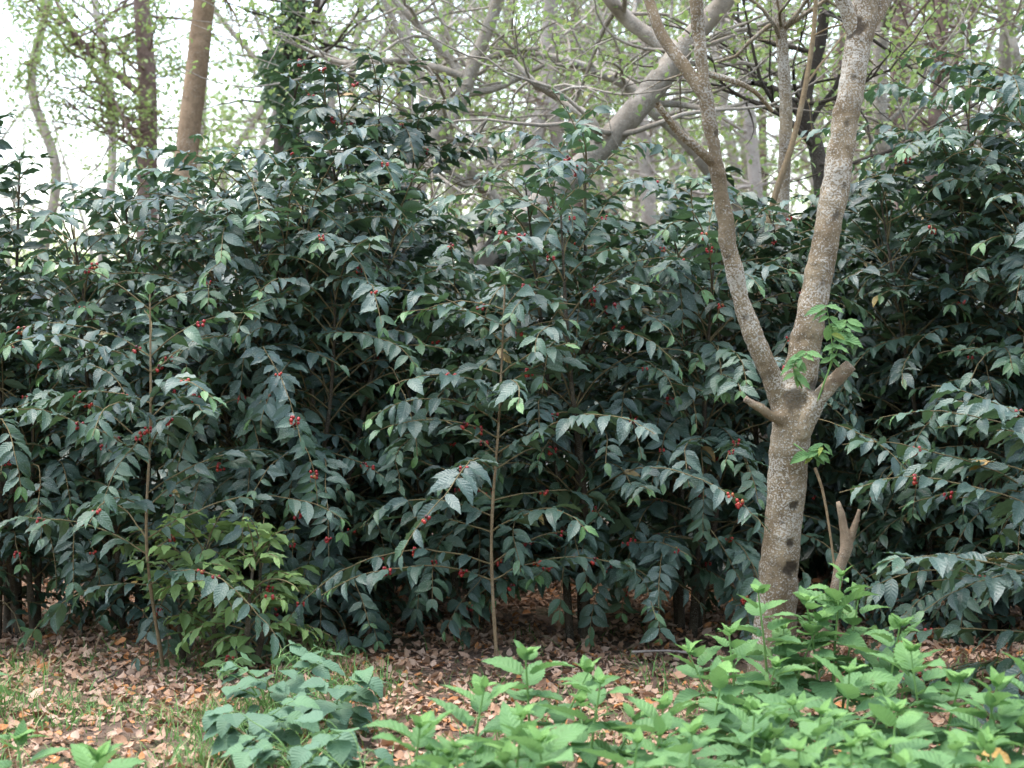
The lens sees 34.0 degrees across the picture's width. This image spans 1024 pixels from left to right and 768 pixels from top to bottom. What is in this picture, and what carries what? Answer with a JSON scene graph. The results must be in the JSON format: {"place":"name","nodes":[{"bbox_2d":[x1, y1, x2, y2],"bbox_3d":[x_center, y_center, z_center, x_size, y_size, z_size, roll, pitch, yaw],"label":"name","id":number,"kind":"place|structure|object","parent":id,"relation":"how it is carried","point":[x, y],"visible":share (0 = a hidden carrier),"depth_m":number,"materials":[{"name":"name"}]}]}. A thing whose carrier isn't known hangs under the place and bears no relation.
{"place":"outdoors","nodes":[
{"label":"outdoors","id":0,"kind":"place"},
{"bbox_2d":[0,342,1023,767],"bbox_3d":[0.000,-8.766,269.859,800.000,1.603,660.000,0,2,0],"label":"ground","id":1,"kind":"structure","parent":0,"point":[540,610],"depth_m":7.65,"materials":[{"name":"soil"}]},
{"bbox_2d":[0,718,69,767],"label":"weed","id":2,"kind":"object","parent":1,"relation":"on","point":[20,736],"visible":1,"depth_m":5.47,"materials":[{"name":"green plant"}]},
{"bbox_2d":[0,219,104,578],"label":"coffee tree","id":3,"kind":"object","parent":1,"relation":"on","point":[63,452],"visible":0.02,"depth_m":10.57,"materials":[{"name":"green plant"}]},
{"bbox_2d":[0,109,118,645],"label":"coffee tree","id":4,"kind":"object","parent":1,"relation":"on","point":[17,237],"visible":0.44,"depth_m":8.57,"materials":[{"name":"green plant"}]},
{"bbox_2d":[0,0,127,283],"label":"tree","id":5,"kind":"object","parent":1,"relation":"on","point":[56,192],"visible":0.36,"depth_m":29.80,"materials":[{"name":"green plant"}]},
{"bbox_2d":[70,739,147,767],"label":"weed","id":6,"kind":"object","parent":1,"relation":"on","point":[86,756],"visible":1,"depth_m":5.08,"materials":[{"name":"green plant"}]},
{"bbox_2d":[0,296,224,637],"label":"coffee tree","id":7,"kind":"object","parent":1,"relation":"on","point":[21,462],"visible":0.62,"depth_m":8.20,"materials":[{"name":"green plant"}]},
{"bbox_2d":[0,168,250,635],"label":"coffee tree","id":8,"kind":"object","parent":1,"relation":"on","point":[81,309],"visible":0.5,"depth_m":8.54,"materials":[{"name":"green plant"}]},
{"bbox_2d":[0,0,274,265],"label":"tree","id":9,"kind":"object","parent":1,"relation":"on","point":[145,91],"visible":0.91,"depth_m":15.84,"materials":[{"name":"green plant"}]},
{"bbox_2d":[43,0,254,267],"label":"tree","id":10,"kind":"object","parent":1,"relation":"on","point":[92,14],"visible":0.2,"depth_m":26.83,"materials":[{"name":"green plant"}]},
{"bbox_2d":[0,260,350,666],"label":"coffee tree","id":11,"kind":"object","parent":1,"relation":"on","point":[204,401],"visible":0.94,"depth_m":7.57,"materials":[{"name":"green plant"}]},
{"bbox_2d":[1,200,384,582],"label":"coffee tree","id":12,"kind":"object","parent":1,"relation":"on","point":[50,305],"visible":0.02,"depth_m":10.66,"materials":[{"name":"green plant"}]},
{"bbox_2d":[169,0,256,272],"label":"tree","id":13,"kind":"object","parent":1,"relation":"on","point":[192,106],"visible":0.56,"depth_m":12.86,"materials":[{"name":"beige plant"}]},
{"bbox_2d":[112,507,336,679],"bbox_3d":[-1.367,0.944,7.655,1.204,0.789,0.907,1,2,24],"label":"coffee bush","id":14,"kind":"object","parent":1,"relation":"on","point":[189,625],"visible":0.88,"depth_m":7.55,"materials":[{"name":"green plant"}]},
{"bbox_2d":[67,0,388,295],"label":"tree","id":15,"kind":"object","parent":1,"relation":"on","point":[259,112],"visible":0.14,"depth_m":27.81,"materials":[{"name":"green plant"}]},
{"bbox_2d":[90,0,393,271],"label":"tree","id":16,"kind":"object","parent":1,"relation":"on","point":[264,141],"visible":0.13,"depth_m":23.63,"materials":[{"name":"green plant"}]},
{"bbox_2d":[36,123,466,668],"bbox_3d":[-1.387,0.017,8.438,2.340,2.662,2.654,0,2,0],"label":"coffee tree","id":17,"kind":"object","parent":1,"relation":"on","point":[235,235],"visible":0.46,"depth_m":8.24,"materials":[{"name":"green plant"}]},
{"bbox_2d":[202,695,319,765],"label":"broad leaved plant","id":18,"kind":"object","parent":1,"relation":"on","point":[222,725],"visible":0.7,"depth_m":5.95,"materials":[{"name":"green plant"}]},
{"bbox_2d":[22,191,536,600],"bbox_3d":[-1.650,0.010,10.735,3.385,2.618,3.085,-1,2,-34],"label":"coffee tree","id":19,"kind":"object","parent":1,"relation":"on","point":[188,278],"visible":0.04,"depth_m":10.30,"materials":[{"name":"green plant"}]},
{"bbox_2d":[213,640,349,719],"bbox_3d":[-0.885,1.212,6.649,0.569,0.321,0.429,-1,2,-24],"label":"broad leaved plant","id":20,"kind":"object","parent":1,"relation":"on","point":[316,664],"visible":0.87,"depth_m":6.62,"materials":[{"name":"green plant"}]},
{"bbox_2d":[203,704,362,767],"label":"broad leaved plant","id":21,"kind":"object","parent":1,"relation":"on","point":[341,747],"visible":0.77,"depth_m":5.54,"materials":[{"name":"green plant"}]},
{"bbox_2d":[131,0,479,304],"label":"tree","id":22,"kind":"object","parent":1,"relation":"on","point":[247,9],"visible":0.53,"depth_m":13.36,"materials":[{"name":"green plant"}]},
{"bbox_2d":[254,0,316,212],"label":"ivy","id":23,"kind":"object","parent":22,"relation":"attached to","point":[279,57],"visible":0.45,"depth_m":13.26,"materials":[{"name":"green plant"}]},
{"bbox_2d":[116,145,521,670],"bbox_3d":[-1.032,0.094,8.581,2.200,2.498,2.115,0,2,0],"label":"coffee tree","id":24,"kind":"object","parent":1,"relation":"on","point":[332,562],"visible":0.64,"depth_m":8.18,"materials":[{"name":"green plant"}]},
{"bbox_2d":[171,0,470,250],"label":"tree","id":25,"kind":"object","parent":1,"relation":"on","point":[332,102],"visible":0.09,"depth_m":20.84,"materials":[{"name":"green plant"}]},
{"bbox_2d":[290,727,394,767],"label":"broad leaved plant","id":26,"kind":"object","parent":1,"relation":"on","point":[300,756],"visible":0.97,"depth_m":5.37,"materials":[{"name":"green plant"}]},
{"bbox_2d":[293,666,391,732],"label":"broad leaved plant","id":27,"kind":"object","parent":1,"relation":"on","point":[342,711],"visible":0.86,"depth_m":6.35,"materials":[{"name":"green plant"}]},
{"bbox_2d":[219,0,494,201],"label":"tree","id":28,"kind":"object","parent":1,"relation":"on","point":[353,54],"visible":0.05,"depth_m":28.79,"materials":[{"name":"green plant"}]},
{"bbox_2d":[151,0,593,228],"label":"tree","id":29,"kind":"object","parent":1,"relation":"on","point":[456,69],"visible":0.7,"depth_m":12.08,"materials":[{"name":"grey plant"}]},
{"bbox_2d":[268,0,488,255],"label":"tree","id":30,"kind":"object","parent":1,"relation":"on","point":[431,9],"visible":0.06,"depth_m":24.10,"materials":[{"name":"green plant"}]},
{"bbox_2d":[259,47,510,611],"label":"coffee tree","id":31,"kind":"object","parent":1,"relation":"on","point":[407,134],"visible":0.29,"depth_m":9.15,"materials":[{"name":"green plant"}]},
{"bbox_2d":[359,708,465,767],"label":"weed","id":32,"kind":"object","parent":1,"relation":"on","point":[426,723],"visible":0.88,"depth_m":5.06,"materials":[{"name":"green plant"}]},
{"bbox_2d":[198,210,659,601],"bbox_3d":[-0.648,0.089,10.838,3.506,2.419,3.174,0,2,0],"label":"coffee tree","id":33,"kind":"object","parent":1,"relation":"on","point":[479,230],"visible":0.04,"depth_m":10.55,"materials":[{"name":"green plant"}]},
{"bbox_2d":[316,0,548,235],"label":"tree","id":34,"kind":"object","parent":1,"relation":"on","point":[431,189],"visible":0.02,"depth_m":26.80,"materials":[{"name":"green plant"}]},
{"bbox_2d":[231,0,634,249],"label":"tree","id":35,"kind":"object","parent":1,"relation":"on","point":[410,29],"visible":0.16,"depth_m":19.85,"materials":[{"name":"green plant"}]},
{"bbox_2d":[353,0,534,248],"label":"tree","id":36,"kind":"object","parent":1,"relation":"on","point":[440,95],"visible":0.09,"depth_m":25.78,"materials":[{"name":"green plant"}]},
{"bbox_2d":[266,243,625,627],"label":"coffee tree","id":37,"kind":"object","parent":1,"relation":"on","point":[436,541],"visible":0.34,"depth_m":8.45,"materials":[{"name":"green plant"}]},
{"bbox_2d":[410,734,496,767],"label":"weed","id":38,"kind":"object","parent":1,"relation":"on","point":[450,750],"visible":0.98,"depth_m":4.91,"materials":[{"name":"green plant"}]},
{"bbox_2d":[402,674,528,767],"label":"weed","id":39,"kind":"object","parent":1,"relation":"on","point":[480,698],"visible":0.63,"depth_m":5.35,"materials":[{"name":"green plant"}]},
{"bbox_2d":[276,266,661,669],"bbox_3d":[-0.191,0.412,7.657,1.736,1.908,1.626,0,2,0],"label":"coffee tree","id":40,"kind":"object","parent":1,"relation":"on","point":[473,470],"visible":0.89,"depth_m":7.65,"materials":[{"name":"green plant"}]},
{"bbox_2d":[293,0,649,466],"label":"tree","id":41,"kind":"object","parent":1,"relation":"on","point":[472,170],"visible":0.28,"depth_m":12.49,"materials":[{"name":"green plant"}]},
{"bbox_2d":[334,0,664,274],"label":"tree","id":42,"kind":"object","parent":1,"relation":"on","point":[479,245],"visible":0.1,"depth_m":22.89,"materials":[{"name":"green plant"}]},
{"bbox_2d":[455,701,561,767],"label":"weed","id":43,"kind":"object","parent":1,"relation":"on","point":[511,721],"visible":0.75,"depth_m":5.04,"materials":[{"name":"green plant"}]},
{"bbox_2d":[364,0,655,240],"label":"tree","id":44,"kind":"object","parent":1,"relation":"on","point":[451,21],"visible":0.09,"depth_m":23.56,"materials":[{"name":"green plant"}]},
{"bbox_2d":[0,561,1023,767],"bbox_3d":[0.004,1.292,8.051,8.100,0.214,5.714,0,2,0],"label":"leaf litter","id":45,"kind":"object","parent":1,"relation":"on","point":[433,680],"visible":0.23,"depth_m":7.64,"materials":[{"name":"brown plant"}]},
{"bbox_2d":[0,0,1023,348],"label":"woodland","id":46,"kind":"object","parent":1,"relation":"on","point":[80,212],"visible":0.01,"depth_m":44.25,"materials":[{"name":"green plant"}]},
{"bbox_2d":[479,640,620,767],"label":"weed","id":47,"kind":"object","parent":1,"relation":"on","point":[533,673],"visible":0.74,"depth_m":5.75,"materials":[{"name":"green plant"}]},
{"bbox_2d":[415,0,687,199],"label":"tree","id":48,"kind":"object","parent":1,"relation":"on","point":[550,102],"visible":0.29,"depth_m":16.83,"materials":[{"name":"green plant"}]},
{"bbox_2d":[494,723,627,767],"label":"weed","id":49,"kind":"object","parent":1,"relation":"on","point":[537,752],"visible":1,"depth_m":4.83,"materials":[{"name":"green plant"}]},
{"bbox_2d":[411,0,714,219],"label":"tree","id":50,"kind":"object","parent":1,"relation":"on","point":[599,181],"visible":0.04,"depth_m":24.80,"materials":[{"name":"green plant"}]},
{"bbox_2d":[446,0,713,246],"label":"tree","id":51,"kind":"object","parent":1,"relation":"on","point":[601,185],"visible":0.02,"depth_m":21.86,"materials":[{"name":"green plant"}]},
{"bbox_2d":[475,0,690,251],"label":"tree","id":52,"kind":"object","parent":1,"relation":"on","point":[578,204],"visible":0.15,"depth_m":19.88,"materials":[{"name":"green plant"}]},
{"bbox_2d":[352,0,830,468],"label":"tree","id":53,"kind":"object","parent":1,"relation":"on","point":[655,116],"visible":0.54,"depth_m":12.22,"materials":[{"name":"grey plant"}]},
{"bbox_2d":[416,88,769,650],"bbox_3d":[0.377,-0.072,8.261,1.960,2.849,2.119,0,2,0],"label":"coffee tree","id":54,"kind":"object","parent":1,"relation":"on","point":[561,259],"visible":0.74,"depth_m":8.13,"materials":[{"name":"green plant"}]},
{"bbox_2d":[536,666,653,767],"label":"weed","id":55,"kind":"object","parent":1,"relation":"on","point":[597,698],"visible":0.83,"depth_m":5.45,"materials":[{"name":"green plant"}]},
{"bbox_2d":[463,0,732,352],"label":"tree","id":56,"kind":"object","parent":1,"relation":"on","point":[548,138],"visible":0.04,"depth_m":21.87,"materials":[{"name":"green plant"}]},
{"bbox_2d":[504,0,746,261],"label":"tree","id":57,"kind":"object","parent":1,"relation":"on","point":[645,169],"visible":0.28,"depth_m":17.85,"materials":[{"name":"green plant"}]},
{"bbox_2d":[383,166,874,602],"bbox_3d":[0.643,-0.051,10.946,3.288,2.729,3.213,0,2,0],"label":"coffee tree","id":58,"kind":"object","parent":1,"relation":"on","point":[662,218],"visible":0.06,"depth_m":10.67,"materials":[{"name":"green plant"}]},
{"bbox_2d":[573,726,686,767],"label":"weed","id":59,"kind":"object","parent":1,"relation":"on","point":[637,737],"visible":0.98,"depth_m":4.93,"materials":[{"name":"green plant"}]},
{"bbox_2d":[367,0,902,562],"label":"tree","id":60,"kind":"object","parent":1,"relation":"on","point":[621,126],"visible":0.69,"depth_m":10.68,"materials":[{"name":"grey plant"}]},
{"bbox_2d":[528,0,807,224],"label":"tree","id":61,"kind":"object","parent":1,"relation":"on","point":[677,163],"visible":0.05,"depth_m":23.86,"materials":[{"name":"green plant"}]},
{"bbox_2d":[605,689,733,767],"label":"weed","id":62,"kind":"object","parent":1,"relation":"on","point":[650,711],"visible":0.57,"depth_m":5.35,"materials":[{"name":"green plant"}]},
{"bbox_2d":[440,176,909,656],"bbox_3d":[0.817,0.134,8.624,2.436,2.361,2.113,0,2,0],"label":"coffee tree","id":63,"kind":"object","parent":1,"relation":"on","point":[717,360],"visible":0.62,"depth_m":8.26,"materials":[{"name":"green plant"}]},
{"bbox_2d":[623,711,771,767],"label":"weed","id":64,"kind":"object","parent":1,"relation":"on","point":[662,724],"visible":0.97,"depth_m":5.04,"materials":[{"name":"green plant"}]},
{"bbox_2d":[585,0,818,214],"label":"tree","id":65,"kind":"object","parent":1,"relation":"on","point":[736,158],"visible":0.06,"depth_m":26.81,"materials":[{"name":"grey plant"}]},
{"bbox_2d":[566,0,843,457],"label":"tree","id":66,"kind":"object","parent":1,"relation":"on","point":[685,4],"visible":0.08,"depth_m":18.81,"materials":[{"name":"green plant"}]},
{"bbox_2d":[601,0,827,246],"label":"tree","id":67,"kind":"object","parent":1,"relation":"on","point":[723,155],"visible":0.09,"depth_m":26.19,"materials":[{"name":"green plant"}]},
{"bbox_2d":[661,655,783,767],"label":"weed","id":68,"kind":"object","parent":1,"relation":"on","point":[719,676],"visible":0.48,"depth_m":5.70,"materials":[{"name":"green plant"}]},
{"bbox_2d":[615,0,831,219],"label":"tree","id":69,"kind":"object","parent":1,"relation":"on","point":[743,157],"visible":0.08,"depth_m":29.80,"materials":[{"name":"grey plant"}]},
{"bbox_2d":[668,618,817,762],"bbox_3d":[0.836,1.142,6.158,0.548,0.554,0.424,0,2,0],"label":"weed","id":70,"kind":"object","parent":1,"relation":"on","point":[742,649],"visible":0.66,"depth_m":6.12,"materials":[{"name":"green plant"}]},
{"bbox_2d":[674,0,831,218],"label":"tree","id":71,"kind":"object","parent":1,"relation":"on","point":[775,131],"visible":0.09,"depth_m":30.77,"materials":[{"name":"grey plant"}]},
{"bbox_2d":[693,697,821,767],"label":"weed","id":72,"kind":"object","parent":1,"relation":"on","point":[759,724],"visible":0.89,"depth_m":5.32,"materials":[{"name":"green plant"}]},
{"bbox_2d":[604,0,926,216],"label":"tree","id":73,"kind":"object","parent":1,"relation":"on","point":[754,174],"visible":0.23,"depth_m":14.88,"materials":[{"name":"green plant"}]},
{"bbox_2d":[644,0,891,687],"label":"shade tree","id":74,"kind":"object","parent":1,"relation":"on","point":[797,400],"visible":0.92,"depth_m":7.35,"materials":[{"name":"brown plant"}]},
{"bbox_2d":[585,206,950,604],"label":"coffee tree","id":75,"kind":"object","parent":1,"relation":"on","point":[810,212],"visible":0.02,"depth_m":10.69,"materials":[{"name":"green plant"}]},
{"bbox_2d":[626,0,921,577],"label":"tree","id":76,"kind":"object","parent":1,"relation":"on","point":[780,24],"visible":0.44,"depth_m":10.22,"materials":[{"name":"grey plant"}]},
{"bbox_2d":[718,578,848,724],"bbox_3d":[1.046,1.076,6.450,0.497,0.647,0.498,2,3,44],"label":"weed","id":77,"kind":"object","parent":1,"relation":"on","point":[781,633],"visible":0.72,"depth_m":6.44,"materials":[{"name":"green plant"}]},
{"bbox_2d":[610,178,957,597],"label":"coffee tree","id":78,"kind":"object","parent":1,"relation":"on","point":[753,201],"visible":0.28,"depth_m":8.84,"materials":[{"name":"green plant"}]},
{"bbox_2d":[563,0,1014,465],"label":"tree","id":79,"kind":"object","parent":1,"relation":"on","point":[817,154],"visible":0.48,"depth_m":10.89,"materials":[{"name":"green plant"}]},
{"bbox_2d":[717,735,862,767],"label":"weed","id":80,"kind":"object","parent":1,"relation":"on","point":[809,754],"visible":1,"depth_m":4.74,"materials":[{"name":"green plant"}]},
{"bbox_2d":[730,0,887,218],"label":"tree","id":81,"kind":"object","parent":1,"relation":"on","point":[802,159],"visible":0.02,"depth_m":27.79,"materials":[{"name":"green plant"}]},
{"bbox_2d":[769,697,871,767],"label":"weed","id":82,"kind":"object","parent":1,"relation":"on","point":[807,727],"visible":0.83,"depth_m":5.16,"materials":[{"name":"green plant"}]},
{"bbox_2d":[664,0,987,218],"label":"tree","id":83,"kind":"object","parent":1,"relation":"on","point":[842,44],"visible":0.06,"depth_m":21.85,"materials":[{"name":"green plant"}]},
{"bbox_2d":[768,563,890,715],"bbox_3d":[1.256,1.056,6.544,0.433,0.713,0.503,1,2,22],"label":"weed","id":84,"kind":"object","parent":1,"relation":"on","point":[831,601],"visible":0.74,"depth_m":6.50,"materials":[{"name":"green plant"}]},
{"bbox_2d":[804,501,860,691],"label":"broken stem","id":85,"kind":"object","parent":1,"relation":"on","point":[847,537],"visible":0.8,"depth_m":7.01,"materials":[{"name":"brown wood"}]},
{"bbox_2d":[754,653,910,764],"bbox_3d":[1.089,1.159,5.534,0.579,0.527,0.454,0,2,0],"label":"weed","id":86,"kind":"object","parent":1,"relation":"on","point":[851,685],"visible":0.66,"depth_m":5.56,"materials":[{"name":"green plant"}]},
{"bbox_2d":[748,0,962,568],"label":"tree","id":87,"kind":"object","parent":1,"relation":"on","point":[793,142],"visible":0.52,"depth_m":10.04,"materials":[{"name":"brown plant"}]},
{"bbox_2d":[692,131,1023,643],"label":"coffee tree","id":88,"kind":"object","parent":1,"relation":"on","point":[928,312],"visible":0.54,"depth_m":8.70,"materials":[{"name":"green plant"}]},
{"bbox_2d":[816,729,921,767],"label":"weed","id":89,"kind":"object","parent":1,"relation":"on","point":[841,759],"visible":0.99,"depth_m":4.77,"materials":[{"name":"green plant"}]},
{"bbox_2d":[731,0,1023,218],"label":"tree","id":90,"kind":"object","parent":1,"relation":"on","point":[893,73],"visible":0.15,"depth_m":16.83,"materials":[{"name":"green plant"}]},
{"bbox_2d":[823,695,935,766],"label":"weed","id":91,"kind":"object","parent":1,"relation":"on","point":[885,715],"visible":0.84,"depth_m":5.13,"materials":[{"name":"green plant"}]},
{"bbox_2d":[736,0,1023,207],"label":"tree","id":92,"kind":"object","parent":1,"relation":"on","point":[941,22],"visible":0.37,"depth_m":12.88,"materials":[{"name":"green plant"}]},
{"bbox_2d":[738,0,1023,435],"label":"tree","id":93,"kind":"object","parent":1,"relation":"on","point":[881,104],"visible":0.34,"depth_m":11.87,"materials":[{"name":"green plant"}]},
{"bbox_2d":[745,7,1023,649],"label":"coffee tree","id":94,"kind":"object","parent":1,"relation":"on","point":[962,182],"visible":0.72,"depth_m":8.47,"materials":[{"name":"green plant"}]},
{"bbox_2d":[747,194,1023,589],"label":"coffee tree","id":95,"kind":"object","parent":1,"relation":"on","point":[818,561],"visible":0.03,"depth_m":10.56,"materials":[{"name":"green plant"}]},
{"bbox_2d":[751,0,1023,371],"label":"tree","id":96,"kind":"object","parent":1,"relation":"on","point":[961,89],"visible":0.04,"depth_m":21.74,"materials":[{"name":"green plant"}]},
{"bbox_2d":[834,613,948,728],"bbox_3d":[1.435,1.120,6.339,0.403,0.527,0.377,-2,3,-43],"label":"weed","id":97,"kind":"object","parent":1,"relation":"on","point":[884,637],"visible":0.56,"depth_m":6.34,"materials":[{"name":"green plant"}]},
{"bbox_2d":[802,0,1023,222],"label":"tree","id":98,"kind":"object","parent":1,"relation":"on","point":[1013,52],"visible":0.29,"depth_m":13.85,"materials":[{"name":"green plant"}]},
{"bbox_2d":[813,382,1023,732],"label":"coffee tree","id":99,"kind":"object","parent":1,"relation":"on","point":[948,567],"visible":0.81,"depth_m":6.91,"materials":[{"name":"green plant"}]},
{"bbox_2d":[856,637,981,751],"bbox_3d":[1.388,1.153,5.741,0.481,0.538,0.442,0,2,0],"label":"weed","id":100,"kind":"object","parent":1,"relation":"on","point":[907,655],"visible":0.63,"depth_m":5.74,"materials":[{"name":"green plant"}]},
{"bbox_2d":[884,729,1007,767],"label":"weed","id":101,"kind":"object","parent":1,"relation":"on","point":[957,740],"visible":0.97,"depth_m":4.83,"materials":[{"name":"green plant"}]},
{"bbox_2d":[932,665,1023,767],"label":"weed","id":102,"kind":"object","parent":1,"relation":"on","point":[1000,681],"visible":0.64,"depth_m":5.39,"materials":[{"name":"green plant"}]},
{"bbox_2d":[943,651,1023,767],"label":"weed","id":103,"kind":"object","parent":1,"relation":"on","point":[1008,709],"visible":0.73,"depth_m":5.43,"materials":[{"name":"green plant"}]},
{"bbox_2d":[948,728,1023,767],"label":"weed","id":104,"kind":"object","parent":1,"relation":"on","point":[990,748],"visible":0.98,"depth_m":4.80,"materials":[{"name":"green plant"}]},
{"bbox_2d":[0,612,1023,767],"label":"grass","id":105,"kind":"structure","parent":0,"point":[178,749],"depth_m":6.82,"materials":[{"name":"green plant"}]},
{"bbox_2d":[0,0,1023,322],"label":"sky","id":106,"kind":"structure","parent":0,"point":[40,196],"materials":[{"name":"white"}]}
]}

